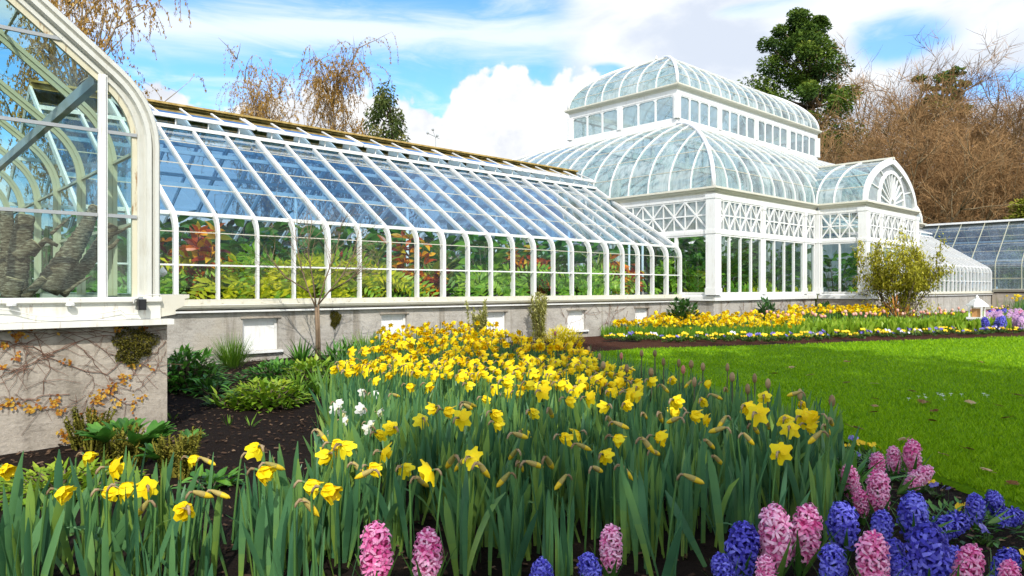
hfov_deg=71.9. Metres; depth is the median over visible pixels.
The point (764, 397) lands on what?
daffodil
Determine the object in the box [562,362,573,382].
daffodil
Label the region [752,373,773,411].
tulip
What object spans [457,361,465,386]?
daffodil
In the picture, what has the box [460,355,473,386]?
daffodil
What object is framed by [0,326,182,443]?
creeper
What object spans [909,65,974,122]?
pine tree
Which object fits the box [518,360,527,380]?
daffodil
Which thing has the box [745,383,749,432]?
tulip
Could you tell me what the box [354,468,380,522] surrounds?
daffodil bud
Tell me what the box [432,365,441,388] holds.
daffodil
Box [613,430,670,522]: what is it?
daffodil
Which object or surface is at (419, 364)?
daffodil
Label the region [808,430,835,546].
daffodil bud
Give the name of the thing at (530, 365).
daffodil
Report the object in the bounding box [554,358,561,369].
daffodil
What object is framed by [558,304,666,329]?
creeper
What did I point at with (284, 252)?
foliage plant
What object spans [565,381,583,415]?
daffodil
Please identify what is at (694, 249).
foliage plant
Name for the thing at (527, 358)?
daffodil
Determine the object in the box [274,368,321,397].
lily leaves
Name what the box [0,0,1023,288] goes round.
sky
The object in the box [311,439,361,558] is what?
daffodil
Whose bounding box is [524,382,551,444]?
daffodil
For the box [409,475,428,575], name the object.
daffodil bud
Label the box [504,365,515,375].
daffodil
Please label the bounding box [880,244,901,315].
door
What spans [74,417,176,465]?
fiddlehead clump
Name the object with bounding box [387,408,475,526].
daffodil
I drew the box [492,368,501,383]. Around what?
daffodil
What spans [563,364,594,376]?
daffodil
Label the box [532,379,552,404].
daffodil
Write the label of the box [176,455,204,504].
daffodil
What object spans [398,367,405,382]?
daffodil
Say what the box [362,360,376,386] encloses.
daffodil
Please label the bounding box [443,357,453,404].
daffodil
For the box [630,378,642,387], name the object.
daffodil
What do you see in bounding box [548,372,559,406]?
daffodil
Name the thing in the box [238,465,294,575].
daffodil
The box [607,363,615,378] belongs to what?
daffodil
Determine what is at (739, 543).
hyacinth
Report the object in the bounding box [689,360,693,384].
tulip
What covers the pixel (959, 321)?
tulip leaves
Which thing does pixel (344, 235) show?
foliage plant
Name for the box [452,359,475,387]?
daffodil
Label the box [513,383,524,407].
daffodil
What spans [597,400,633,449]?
daffodil
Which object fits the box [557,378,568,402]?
daffodil
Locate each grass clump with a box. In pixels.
[201,332,264,368]
[338,329,392,351]
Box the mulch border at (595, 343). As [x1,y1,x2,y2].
[507,308,1023,355]
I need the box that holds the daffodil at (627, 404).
[611,399,633,448]
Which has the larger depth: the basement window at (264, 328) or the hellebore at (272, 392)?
the basement window at (264, 328)
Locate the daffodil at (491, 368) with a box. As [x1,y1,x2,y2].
[485,366,495,378]
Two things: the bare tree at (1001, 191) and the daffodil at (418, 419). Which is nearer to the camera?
the daffodil at (418, 419)
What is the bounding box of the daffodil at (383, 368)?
[379,365,396,387]
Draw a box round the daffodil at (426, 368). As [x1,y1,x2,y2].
[404,365,439,396]
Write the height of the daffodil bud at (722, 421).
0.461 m
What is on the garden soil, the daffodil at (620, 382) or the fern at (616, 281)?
the daffodil at (620, 382)
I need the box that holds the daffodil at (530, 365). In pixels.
[513,362,535,380]
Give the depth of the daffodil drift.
7.29 m
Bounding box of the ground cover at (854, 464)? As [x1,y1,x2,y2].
[801,444,917,501]
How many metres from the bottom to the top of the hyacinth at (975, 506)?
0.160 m
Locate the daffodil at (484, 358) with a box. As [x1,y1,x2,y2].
[478,355,486,377]
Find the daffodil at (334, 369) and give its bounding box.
[309,366,348,426]
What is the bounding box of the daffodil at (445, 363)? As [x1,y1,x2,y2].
[432,361,446,392]
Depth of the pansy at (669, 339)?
12.76 m
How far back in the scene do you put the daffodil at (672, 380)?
4.46 m
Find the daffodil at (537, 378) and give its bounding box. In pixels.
[529,372,540,381]
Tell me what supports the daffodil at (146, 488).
on the garden soil
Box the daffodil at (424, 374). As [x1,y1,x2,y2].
[415,371,429,393]
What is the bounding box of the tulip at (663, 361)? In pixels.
[652,358,680,391]
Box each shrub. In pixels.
[464,299,488,336]
[527,290,548,342]
[849,225,955,317]
[917,301,947,317]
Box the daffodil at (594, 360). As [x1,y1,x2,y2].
[592,357,614,379]
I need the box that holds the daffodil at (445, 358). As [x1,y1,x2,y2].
[438,356,447,377]
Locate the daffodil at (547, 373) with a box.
[543,367,555,409]
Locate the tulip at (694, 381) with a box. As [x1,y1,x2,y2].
[692,377,713,409]
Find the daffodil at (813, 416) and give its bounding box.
[789,410,850,520]
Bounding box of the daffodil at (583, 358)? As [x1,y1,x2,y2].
[567,356,586,373]
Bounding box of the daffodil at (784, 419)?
[776,414,814,484]
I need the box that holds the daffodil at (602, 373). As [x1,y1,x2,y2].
[593,370,605,389]
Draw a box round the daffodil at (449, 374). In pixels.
[432,370,453,397]
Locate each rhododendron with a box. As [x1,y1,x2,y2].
[663,296,701,327]
[751,297,779,318]
[816,300,835,311]
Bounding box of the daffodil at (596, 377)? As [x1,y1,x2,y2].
[583,373,602,404]
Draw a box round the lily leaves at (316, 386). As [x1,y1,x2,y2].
[290,363,335,397]
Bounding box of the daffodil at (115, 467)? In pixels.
[37,456,123,575]
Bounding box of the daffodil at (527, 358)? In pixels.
[522,354,531,374]
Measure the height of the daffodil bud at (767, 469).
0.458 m
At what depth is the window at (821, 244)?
19.20 m
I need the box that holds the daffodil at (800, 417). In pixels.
[757,408,823,518]
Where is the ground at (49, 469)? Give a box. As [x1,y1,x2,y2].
[0,309,986,510]
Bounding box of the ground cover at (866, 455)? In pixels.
[837,446,937,481]
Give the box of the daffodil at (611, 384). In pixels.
[605,381,615,416]
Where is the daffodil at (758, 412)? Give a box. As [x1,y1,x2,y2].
[723,402,770,523]
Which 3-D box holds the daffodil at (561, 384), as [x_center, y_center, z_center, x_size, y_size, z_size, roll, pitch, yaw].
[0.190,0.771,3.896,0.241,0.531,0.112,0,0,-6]
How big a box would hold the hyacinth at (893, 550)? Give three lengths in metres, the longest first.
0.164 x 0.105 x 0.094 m
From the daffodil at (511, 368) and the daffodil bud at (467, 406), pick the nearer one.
the daffodil bud at (467, 406)
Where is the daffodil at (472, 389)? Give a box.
[467,378,479,410]
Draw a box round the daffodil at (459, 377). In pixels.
[436,371,466,415]
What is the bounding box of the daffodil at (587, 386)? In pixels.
[584,380,597,408]
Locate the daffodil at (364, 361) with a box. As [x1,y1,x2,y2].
[359,359,367,375]
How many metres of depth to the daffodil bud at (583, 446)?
2.80 m
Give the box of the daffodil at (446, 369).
[422,364,451,399]
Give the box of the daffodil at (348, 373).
[331,368,355,417]
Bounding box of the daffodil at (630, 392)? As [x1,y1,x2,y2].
[608,385,635,432]
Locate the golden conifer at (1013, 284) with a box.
[990,199,1023,288]
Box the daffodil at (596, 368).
[593,366,612,385]
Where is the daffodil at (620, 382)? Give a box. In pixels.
[615,376,648,426]
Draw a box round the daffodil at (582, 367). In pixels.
[570,364,587,394]
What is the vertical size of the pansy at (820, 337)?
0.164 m
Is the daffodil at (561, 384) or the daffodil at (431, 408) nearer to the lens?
the daffodil at (431, 408)
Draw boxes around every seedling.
[221,413,231,425]
[244,415,260,426]
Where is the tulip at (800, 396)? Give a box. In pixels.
[797,389,818,441]
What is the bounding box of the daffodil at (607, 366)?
[604,361,610,371]
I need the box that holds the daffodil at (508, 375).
[487,373,514,396]
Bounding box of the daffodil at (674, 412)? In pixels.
[664,407,700,449]
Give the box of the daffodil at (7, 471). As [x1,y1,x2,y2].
[0,463,42,560]
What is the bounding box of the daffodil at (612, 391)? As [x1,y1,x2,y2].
[595,388,615,451]
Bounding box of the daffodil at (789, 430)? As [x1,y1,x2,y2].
[767,421,815,522]
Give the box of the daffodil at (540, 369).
[533,366,544,390]
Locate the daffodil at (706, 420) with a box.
[691,413,710,454]
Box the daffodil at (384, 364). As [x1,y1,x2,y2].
[380,363,392,392]
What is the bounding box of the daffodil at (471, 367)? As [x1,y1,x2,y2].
[469,363,487,387]
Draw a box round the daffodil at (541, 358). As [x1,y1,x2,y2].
[534,355,544,380]
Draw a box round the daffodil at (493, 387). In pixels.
[490,384,509,417]
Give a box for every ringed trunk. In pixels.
[0,211,13,287]
[0,213,34,291]
[0,276,24,297]
[11,239,40,261]
[20,276,46,297]
[32,237,58,256]
[34,204,96,295]
[50,215,71,234]
[60,223,117,296]
[63,275,91,294]
[108,224,130,237]
[108,239,119,250]
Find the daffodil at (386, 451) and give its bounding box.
[361,442,391,525]
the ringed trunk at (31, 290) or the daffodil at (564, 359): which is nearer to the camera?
the ringed trunk at (31, 290)
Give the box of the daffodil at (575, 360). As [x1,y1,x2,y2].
[571,357,600,382]
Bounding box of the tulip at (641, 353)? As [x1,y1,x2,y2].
[627,350,654,384]
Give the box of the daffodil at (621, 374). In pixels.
[613,370,625,381]
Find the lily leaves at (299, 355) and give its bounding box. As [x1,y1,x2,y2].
[280,337,319,361]
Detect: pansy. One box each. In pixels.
[628,332,633,340]
[633,331,641,340]
[650,331,658,339]
[666,334,674,341]
[679,331,689,339]
[698,331,705,339]
[712,332,723,340]
[727,332,735,340]
[739,331,747,338]
[744,333,754,341]
[758,333,770,341]
[779,331,789,339]
[794,333,802,340]
[815,331,822,339]
[846,435,858,448]
[855,439,869,453]
[857,330,865,338]
[865,442,880,454]
[916,483,929,492]
[922,479,935,491]
[928,482,950,498]
[955,502,966,512]
[973,523,999,546]
[978,327,987,333]
[1007,548,1023,570]
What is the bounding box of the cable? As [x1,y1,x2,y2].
[0,294,159,316]
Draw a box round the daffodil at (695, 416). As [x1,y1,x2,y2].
[670,409,712,515]
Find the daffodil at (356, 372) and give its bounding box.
[350,368,359,385]
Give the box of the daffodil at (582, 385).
[566,382,585,416]
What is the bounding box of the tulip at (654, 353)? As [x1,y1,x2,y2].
[635,350,664,382]
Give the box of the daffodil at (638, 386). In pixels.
[632,382,643,406]
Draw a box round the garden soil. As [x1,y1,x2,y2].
[0,332,1023,575]
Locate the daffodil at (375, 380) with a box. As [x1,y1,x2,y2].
[362,376,380,415]
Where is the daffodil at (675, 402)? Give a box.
[654,394,684,451]
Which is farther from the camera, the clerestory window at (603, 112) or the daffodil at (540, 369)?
the clerestory window at (603, 112)
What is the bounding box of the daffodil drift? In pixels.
[347,320,596,383]
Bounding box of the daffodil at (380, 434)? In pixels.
[366,429,411,491]
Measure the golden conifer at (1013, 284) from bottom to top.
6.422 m
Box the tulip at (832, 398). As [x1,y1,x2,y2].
[820,395,846,460]
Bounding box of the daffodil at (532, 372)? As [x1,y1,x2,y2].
[516,367,542,405]
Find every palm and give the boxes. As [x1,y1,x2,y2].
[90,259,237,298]
[162,240,317,298]
[224,246,383,297]
[334,252,439,297]
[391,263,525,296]
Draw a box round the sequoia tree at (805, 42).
[732,6,872,224]
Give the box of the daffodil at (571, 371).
[563,368,575,396]
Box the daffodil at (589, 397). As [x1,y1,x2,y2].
[542,390,596,447]
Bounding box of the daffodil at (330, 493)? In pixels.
[266,483,370,575]
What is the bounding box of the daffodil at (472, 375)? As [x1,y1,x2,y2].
[463,371,475,397]
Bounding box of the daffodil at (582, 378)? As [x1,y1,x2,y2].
[575,373,587,383]
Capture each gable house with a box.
[0,0,188,454]
[919,218,1023,308]
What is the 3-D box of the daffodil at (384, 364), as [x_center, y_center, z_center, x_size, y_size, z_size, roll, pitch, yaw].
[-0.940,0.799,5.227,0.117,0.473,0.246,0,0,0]
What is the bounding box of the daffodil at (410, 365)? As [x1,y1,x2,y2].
[403,361,413,391]
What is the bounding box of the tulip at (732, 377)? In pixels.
[704,372,734,412]
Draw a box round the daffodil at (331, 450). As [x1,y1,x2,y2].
[315,449,337,506]
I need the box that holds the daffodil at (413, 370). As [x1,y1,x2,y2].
[408,367,418,383]
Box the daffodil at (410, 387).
[401,383,421,431]
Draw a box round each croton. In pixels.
[160,234,214,272]
[169,220,233,298]
[206,253,244,298]
[377,230,435,296]
[419,268,451,296]
[503,244,540,294]
[528,258,550,295]
[603,252,629,294]
[625,264,645,294]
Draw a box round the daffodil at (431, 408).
[425,402,460,457]
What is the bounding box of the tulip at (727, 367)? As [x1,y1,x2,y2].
[713,363,728,396]
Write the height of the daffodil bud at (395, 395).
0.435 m
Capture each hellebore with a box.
[167,343,230,394]
[180,361,235,397]
[195,385,240,406]
[218,376,311,412]
[230,357,313,383]
[273,354,337,385]
[310,335,356,366]
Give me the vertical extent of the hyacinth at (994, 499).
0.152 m
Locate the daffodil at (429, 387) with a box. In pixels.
[381,381,434,462]
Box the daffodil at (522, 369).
[516,364,525,379]
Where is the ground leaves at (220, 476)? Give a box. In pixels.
[171,463,244,492]
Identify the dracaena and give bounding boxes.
[354,237,400,291]
[430,240,461,292]
[579,251,612,270]
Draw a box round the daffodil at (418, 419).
[409,413,461,513]
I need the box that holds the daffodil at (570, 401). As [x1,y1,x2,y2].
[550,396,577,443]
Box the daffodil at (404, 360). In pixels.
[399,354,407,368]
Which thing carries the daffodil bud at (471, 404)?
on the garden soil
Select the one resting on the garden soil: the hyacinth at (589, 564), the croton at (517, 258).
the hyacinth at (589, 564)
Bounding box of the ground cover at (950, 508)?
[892,496,1023,551]
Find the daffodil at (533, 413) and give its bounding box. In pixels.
[504,408,539,471]
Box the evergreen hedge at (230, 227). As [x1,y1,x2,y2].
[0,216,828,294]
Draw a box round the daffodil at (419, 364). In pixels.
[413,360,421,367]
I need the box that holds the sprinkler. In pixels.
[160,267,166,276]
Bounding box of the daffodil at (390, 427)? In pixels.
[377,420,406,512]
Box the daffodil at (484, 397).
[475,395,502,434]
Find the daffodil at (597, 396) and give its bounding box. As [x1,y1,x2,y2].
[592,377,623,424]
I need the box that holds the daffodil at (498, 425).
[488,420,504,478]
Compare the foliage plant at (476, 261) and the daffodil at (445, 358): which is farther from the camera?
the foliage plant at (476, 261)
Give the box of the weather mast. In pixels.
[426,128,438,146]
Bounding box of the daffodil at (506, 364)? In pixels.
[488,360,511,388]
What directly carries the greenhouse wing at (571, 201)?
on the ground at (49, 469)
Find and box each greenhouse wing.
[6,79,684,365]
[733,210,993,313]
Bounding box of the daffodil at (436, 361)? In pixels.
[431,358,439,369]
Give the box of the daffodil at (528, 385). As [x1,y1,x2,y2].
[504,380,534,439]
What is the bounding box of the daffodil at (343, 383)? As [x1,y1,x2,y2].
[335,368,353,400]
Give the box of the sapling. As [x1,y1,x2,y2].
[234,183,393,360]
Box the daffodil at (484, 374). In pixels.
[467,370,501,402]
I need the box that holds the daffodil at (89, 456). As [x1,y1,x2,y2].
[48,451,101,535]
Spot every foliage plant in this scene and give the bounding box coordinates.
[0,280,96,297]
[14,218,96,297]
[28,228,94,290]
[62,210,204,291]
[64,215,188,282]
[160,224,241,268]
[160,232,243,260]
[177,210,303,261]
[189,222,280,259]
[239,235,319,264]
[247,239,342,262]
[266,235,338,257]
[281,222,385,267]
[300,216,405,294]
[364,239,450,296]
[391,219,493,296]
[421,236,492,294]
[436,246,494,296]
[453,234,509,295]
[472,240,529,252]
[474,230,555,292]
[479,232,565,295]
[519,240,584,295]
[539,244,597,295]
[548,238,630,294]
[624,228,698,291]
[625,239,692,286]
[640,225,705,283]
[659,245,736,291]
[682,259,726,290]
[683,237,753,291]
[686,236,752,282]
[692,232,771,288]
[721,254,770,289]
[741,242,810,289]
[742,243,799,291]
[745,257,791,291]
[752,243,810,290]
[807,250,856,297]
[825,250,886,291]
[933,272,961,291]
[933,275,954,291]
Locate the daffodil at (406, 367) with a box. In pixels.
[396,362,409,397]
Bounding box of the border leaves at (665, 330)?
[599,298,1023,339]
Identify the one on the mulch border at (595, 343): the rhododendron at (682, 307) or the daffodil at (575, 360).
the rhododendron at (682, 307)
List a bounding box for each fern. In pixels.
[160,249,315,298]
[187,253,367,298]
[259,264,363,298]
[271,265,386,297]
[277,250,428,297]
[453,262,566,295]
[555,264,614,295]
[557,262,633,294]
[613,252,676,294]
[657,263,726,291]
[659,265,705,291]
[724,278,771,291]
[730,280,755,291]
[768,283,799,291]
[795,283,817,305]
[878,295,916,317]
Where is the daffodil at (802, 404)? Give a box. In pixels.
[798,400,835,461]
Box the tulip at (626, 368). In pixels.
[624,364,628,379]
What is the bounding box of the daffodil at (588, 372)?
[585,368,596,388]
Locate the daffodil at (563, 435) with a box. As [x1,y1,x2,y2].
[534,432,572,534]
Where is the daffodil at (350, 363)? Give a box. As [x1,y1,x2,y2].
[335,361,355,386]
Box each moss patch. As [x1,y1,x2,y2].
[111,326,160,367]
[330,310,341,328]
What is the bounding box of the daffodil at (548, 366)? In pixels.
[543,365,555,395]
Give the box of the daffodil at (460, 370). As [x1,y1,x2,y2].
[458,369,469,398]
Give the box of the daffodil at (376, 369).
[368,367,379,387]
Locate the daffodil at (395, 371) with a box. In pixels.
[388,367,397,384]
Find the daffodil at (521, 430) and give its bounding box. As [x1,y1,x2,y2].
[515,429,558,483]
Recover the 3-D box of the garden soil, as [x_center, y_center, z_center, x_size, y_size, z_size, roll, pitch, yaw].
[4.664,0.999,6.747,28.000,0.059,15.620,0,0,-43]
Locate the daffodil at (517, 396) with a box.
[501,390,525,435]
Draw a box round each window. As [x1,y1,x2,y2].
[241,316,282,353]
[380,312,408,339]
[487,310,507,334]
[555,236,675,293]
[567,309,588,332]
[573,115,586,139]
[583,123,592,144]
[587,112,601,136]
[602,108,616,133]
[622,103,637,128]
[634,307,649,323]
[638,99,654,125]
[655,95,672,122]
[676,234,705,294]
[678,145,685,163]
[681,95,689,120]
[690,98,699,123]
[700,101,708,126]
[709,104,717,128]
[721,234,761,293]
[722,108,729,132]
[730,111,738,134]
[739,114,746,137]
[747,116,754,139]
[759,120,764,142]
[765,122,772,144]
[766,239,803,293]
[773,125,779,146]
[780,127,787,148]
[796,132,802,152]
[797,140,812,154]
[803,134,808,154]
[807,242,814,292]
[809,136,815,156]
[820,241,857,293]
[870,242,880,292]
[872,165,910,207]
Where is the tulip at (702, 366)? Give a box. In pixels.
[701,363,722,395]
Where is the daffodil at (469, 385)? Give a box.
[462,381,475,417]
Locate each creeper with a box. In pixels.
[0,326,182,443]
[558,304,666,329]
[726,300,811,310]
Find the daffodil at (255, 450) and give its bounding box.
[244,442,303,532]
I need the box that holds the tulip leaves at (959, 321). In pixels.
[762,309,1023,336]
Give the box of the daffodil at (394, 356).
[391,352,399,364]
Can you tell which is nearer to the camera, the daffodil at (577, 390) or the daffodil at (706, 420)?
the daffodil at (706, 420)
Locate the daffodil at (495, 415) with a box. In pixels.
[463,409,502,473]
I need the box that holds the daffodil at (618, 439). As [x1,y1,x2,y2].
[591,434,627,536]
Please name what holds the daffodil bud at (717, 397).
on the garden soil
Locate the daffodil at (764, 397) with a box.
[755,391,771,448]
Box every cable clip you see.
[6,301,16,308]
[65,301,74,308]
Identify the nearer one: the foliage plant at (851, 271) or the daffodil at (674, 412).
the daffodil at (674, 412)
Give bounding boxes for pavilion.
[439,55,926,318]
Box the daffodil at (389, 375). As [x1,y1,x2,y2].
[347,371,393,421]
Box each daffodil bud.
[111,499,156,575]
[144,490,213,575]
[165,489,229,575]
[191,457,215,540]
[207,452,254,549]
[227,461,284,535]
[287,497,324,575]
[310,428,332,470]
[346,461,363,549]
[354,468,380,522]
[386,393,401,427]
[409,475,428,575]
[425,403,472,471]
[433,401,476,446]
[434,458,463,553]
[445,453,460,558]
[459,461,493,575]
[477,432,528,557]
[485,460,543,575]
[491,459,524,531]
[496,472,522,575]
[508,448,531,554]
[541,455,557,575]
[545,442,591,543]
[546,407,557,508]
[553,474,574,575]
[579,421,628,527]
[584,465,602,552]
[605,415,615,478]
[609,449,659,551]
[613,464,632,524]
[628,436,659,552]
[631,410,663,505]
[636,473,704,575]
[639,411,660,436]
[649,416,684,530]
[655,384,668,426]
[684,380,695,411]
[692,438,726,530]
[697,387,727,453]
[699,454,734,534]
[706,393,722,462]
[708,426,767,528]
[713,415,740,508]
[736,432,755,524]
[746,423,761,513]
[765,422,774,507]
[787,391,835,480]
[804,423,831,501]
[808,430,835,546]
[820,416,859,506]
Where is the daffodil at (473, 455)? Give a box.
[446,446,482,561]
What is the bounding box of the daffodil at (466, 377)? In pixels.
[460,376,470,392]
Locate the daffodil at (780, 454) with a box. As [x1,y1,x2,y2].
[723,442,810,538]
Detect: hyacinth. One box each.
[347,520,398,575]
[400,526,457,575]
[529,556,559,575]
[576,551,604,575]
[593,523,628,575]
[707,551,738,575]
[720,520,760,575]
[746,501,804,575]
[755,554,776,575]
[788,502,838,575]
[805,542,855,575]
[823,501,865,559]
[839,465,861,505]
[842,529,908,575]
[844,488,875,525]
[856,468,898,515]
[864,452,887,484]
[864,509,895,540]
[881,537,905,566]
[883,445,902,480]
[887,554,912,575]
[888,490,942,546]
[895,520,968,575]
[896,464,934,494]
[898,438,932,474]
[930,501,970,543]
[946,545,960,572]
[948,543,995,575]
[964,492,988,529]
[980,316,990,331]
[984,489,1009,517]
[987,502,1023,529]
[988,546,1021,575]
[989,558,1021,575]
[993,317,998,329]
[997,316,1006,330]
[1009,314,1017,328]
[1011,315,1018,329]
[1016,316,1023,329]
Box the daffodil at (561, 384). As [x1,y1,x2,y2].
[526,380,567,431]
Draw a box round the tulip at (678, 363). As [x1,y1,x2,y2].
[662,359,687,393]
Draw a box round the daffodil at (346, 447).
[333,440,356,563]
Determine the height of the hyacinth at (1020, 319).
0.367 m
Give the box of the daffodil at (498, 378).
[491,375,501,384]
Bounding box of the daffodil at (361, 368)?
[358,364,365,381]
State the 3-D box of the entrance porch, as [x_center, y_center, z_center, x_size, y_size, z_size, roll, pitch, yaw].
[9.465,-1.298,21.389,4.070,4.795,4.024,0,0,-43]
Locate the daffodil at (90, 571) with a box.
[74,482,140,575]
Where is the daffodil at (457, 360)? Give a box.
[451,358,471,396]
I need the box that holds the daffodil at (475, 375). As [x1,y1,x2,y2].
[464,369,480,398]
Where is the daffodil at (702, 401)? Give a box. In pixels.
[698,397,738,451]
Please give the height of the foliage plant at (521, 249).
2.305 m
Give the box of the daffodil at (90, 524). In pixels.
[84,486,134,575]
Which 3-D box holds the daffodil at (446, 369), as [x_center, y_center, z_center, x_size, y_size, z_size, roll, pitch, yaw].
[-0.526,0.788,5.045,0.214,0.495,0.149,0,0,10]
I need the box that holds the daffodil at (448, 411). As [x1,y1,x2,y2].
[425,406,464,487]
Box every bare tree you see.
[752,96,1008,285]
[772,21,1022,225]
[823,74,1023,276]
[836,41,1023,288]
[838,50,1023,271]
[884,100,1023,288]
[918,97,1023,284]
[936,92,1023,270]
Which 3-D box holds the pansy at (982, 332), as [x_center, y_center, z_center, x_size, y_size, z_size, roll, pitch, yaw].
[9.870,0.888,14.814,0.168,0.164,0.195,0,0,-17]
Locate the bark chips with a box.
[0,358,1021,575]
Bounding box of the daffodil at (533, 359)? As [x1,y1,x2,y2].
[530,356,545,368]
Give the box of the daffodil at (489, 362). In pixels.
[483,360,492,386]
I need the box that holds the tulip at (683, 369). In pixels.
[681,365,684,389]
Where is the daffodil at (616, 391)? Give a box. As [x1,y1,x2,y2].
[613,387,624,422]
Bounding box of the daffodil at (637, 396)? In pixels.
[615,389,642,444]
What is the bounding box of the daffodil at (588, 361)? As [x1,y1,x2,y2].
[584,356,592,375]
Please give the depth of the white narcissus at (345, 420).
3.69 m
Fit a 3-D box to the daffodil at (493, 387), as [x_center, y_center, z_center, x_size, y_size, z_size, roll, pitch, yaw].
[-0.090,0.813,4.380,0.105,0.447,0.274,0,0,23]
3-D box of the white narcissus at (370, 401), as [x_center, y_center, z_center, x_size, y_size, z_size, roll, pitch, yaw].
[-0.909,0.837,4.385,0.152,0.394,0.080,0,0,-32]
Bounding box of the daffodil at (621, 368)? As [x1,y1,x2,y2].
[615,364,624,378]
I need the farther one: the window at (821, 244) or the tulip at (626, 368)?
the window at (821, 244)
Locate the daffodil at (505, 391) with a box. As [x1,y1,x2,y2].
[495,388,511,438]
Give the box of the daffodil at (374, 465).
[357,462,381,565]
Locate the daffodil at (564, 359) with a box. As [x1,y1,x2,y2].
[561,354,581,382]
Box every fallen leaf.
[965,400,975,404]
[981,467,995,472]
[1006,480,1020,484]
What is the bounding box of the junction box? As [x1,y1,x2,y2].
[136,297,146,309]
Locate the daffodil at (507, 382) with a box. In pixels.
[486,376,516,439]
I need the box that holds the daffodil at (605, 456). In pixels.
[594,448,614,555]
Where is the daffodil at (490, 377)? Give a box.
[483,374,493,390]
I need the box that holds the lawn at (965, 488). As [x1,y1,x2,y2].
[578,337,1023,510]
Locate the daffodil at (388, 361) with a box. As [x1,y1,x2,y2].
[380,358,391,375]
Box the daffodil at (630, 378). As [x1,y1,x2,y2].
[622,375,632,387]
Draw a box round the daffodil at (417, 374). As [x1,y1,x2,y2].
[411,370,429,411]
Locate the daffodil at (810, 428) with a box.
[771,421,818,518]
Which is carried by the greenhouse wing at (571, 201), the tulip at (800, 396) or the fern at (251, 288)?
the fern at (251, 288)
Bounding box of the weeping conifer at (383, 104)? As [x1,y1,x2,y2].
[347,80,425,235]
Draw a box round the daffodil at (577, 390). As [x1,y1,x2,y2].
[566,384,581,420]
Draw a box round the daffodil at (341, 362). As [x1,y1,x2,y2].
[327,360,345,386]
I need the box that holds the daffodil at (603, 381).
[594,376,606,415]
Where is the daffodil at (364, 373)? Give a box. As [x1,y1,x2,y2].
[361,366,371,387]
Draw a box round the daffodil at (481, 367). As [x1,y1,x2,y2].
[464,364,488,400]
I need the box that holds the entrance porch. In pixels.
[764,157,920,315]
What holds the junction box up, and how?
attached to the gable house at (50, 21)
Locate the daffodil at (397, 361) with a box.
[393,355,403,381]
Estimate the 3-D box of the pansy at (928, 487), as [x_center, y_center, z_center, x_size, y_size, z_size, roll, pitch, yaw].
[2.034,0.967,3.462,0.077,0.065,0.062,0,0,24]
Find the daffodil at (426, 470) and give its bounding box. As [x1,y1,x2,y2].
[418,459,442,533]
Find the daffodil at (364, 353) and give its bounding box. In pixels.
[352,350,371,376]
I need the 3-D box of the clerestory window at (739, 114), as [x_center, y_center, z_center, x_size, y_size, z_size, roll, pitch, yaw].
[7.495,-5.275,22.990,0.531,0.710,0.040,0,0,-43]
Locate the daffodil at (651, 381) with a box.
[632,376,657,413]
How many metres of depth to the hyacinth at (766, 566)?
2.22 m
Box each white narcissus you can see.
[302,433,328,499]
[313,416,347,449]
[315,399,343,443]
[329,402,358,457]
[338,409,345,417]
[348,420,374,453]
[355,402,389,443]
[358,389,369,400]
[362,424,386,490]
[365,391,378,416]
[374,409,383,438]
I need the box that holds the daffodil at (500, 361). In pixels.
[493,357,503,383]
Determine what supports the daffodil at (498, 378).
on the garden soil
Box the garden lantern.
[965,295,988,320]
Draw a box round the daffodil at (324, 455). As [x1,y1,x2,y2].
[315,447,366,557]
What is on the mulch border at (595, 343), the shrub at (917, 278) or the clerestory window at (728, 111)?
the shrub at (917, 278)
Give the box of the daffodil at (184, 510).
[114,501,212,575]
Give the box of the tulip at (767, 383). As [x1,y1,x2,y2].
[750,378,770,421]
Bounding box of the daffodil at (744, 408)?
[732,401,755,474]
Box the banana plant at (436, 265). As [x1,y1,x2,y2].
[391,258,446,295]
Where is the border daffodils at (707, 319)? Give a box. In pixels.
[611,294,1023,336]
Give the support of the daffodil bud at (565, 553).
on the garden soil
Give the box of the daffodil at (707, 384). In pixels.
[681,379,712,417]
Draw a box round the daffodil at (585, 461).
[568,428,615,521]
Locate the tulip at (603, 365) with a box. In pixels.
[600,361,605,399]
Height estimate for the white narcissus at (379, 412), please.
0.383 m
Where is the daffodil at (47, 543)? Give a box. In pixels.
[0,485,76,575]
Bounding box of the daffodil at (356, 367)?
[350,362,360,370]
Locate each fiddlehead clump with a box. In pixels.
[62,404,118,450]
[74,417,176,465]
[135,426,207,479]
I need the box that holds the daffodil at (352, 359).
[349,355,358,384]
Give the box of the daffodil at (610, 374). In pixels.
[603,371,614,387]
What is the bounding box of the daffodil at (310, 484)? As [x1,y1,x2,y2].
[273,479,324,575]
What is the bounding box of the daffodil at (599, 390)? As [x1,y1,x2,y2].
[593,385,603,397]
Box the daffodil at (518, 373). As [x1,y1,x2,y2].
[511,370,532,401]
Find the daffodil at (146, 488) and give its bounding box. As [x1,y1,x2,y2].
[133,476,169,575]
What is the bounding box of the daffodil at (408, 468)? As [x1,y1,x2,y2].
[395,463,414,554]
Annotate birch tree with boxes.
[0,0,272,219]
[195,37,321,226]
[280,32,404,238]
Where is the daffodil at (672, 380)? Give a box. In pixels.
[660,376,676,410]
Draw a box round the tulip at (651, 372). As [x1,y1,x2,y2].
[648,368,660,406]
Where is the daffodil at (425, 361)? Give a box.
[421,359,428,380]
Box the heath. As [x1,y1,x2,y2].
[540,325,585,343]

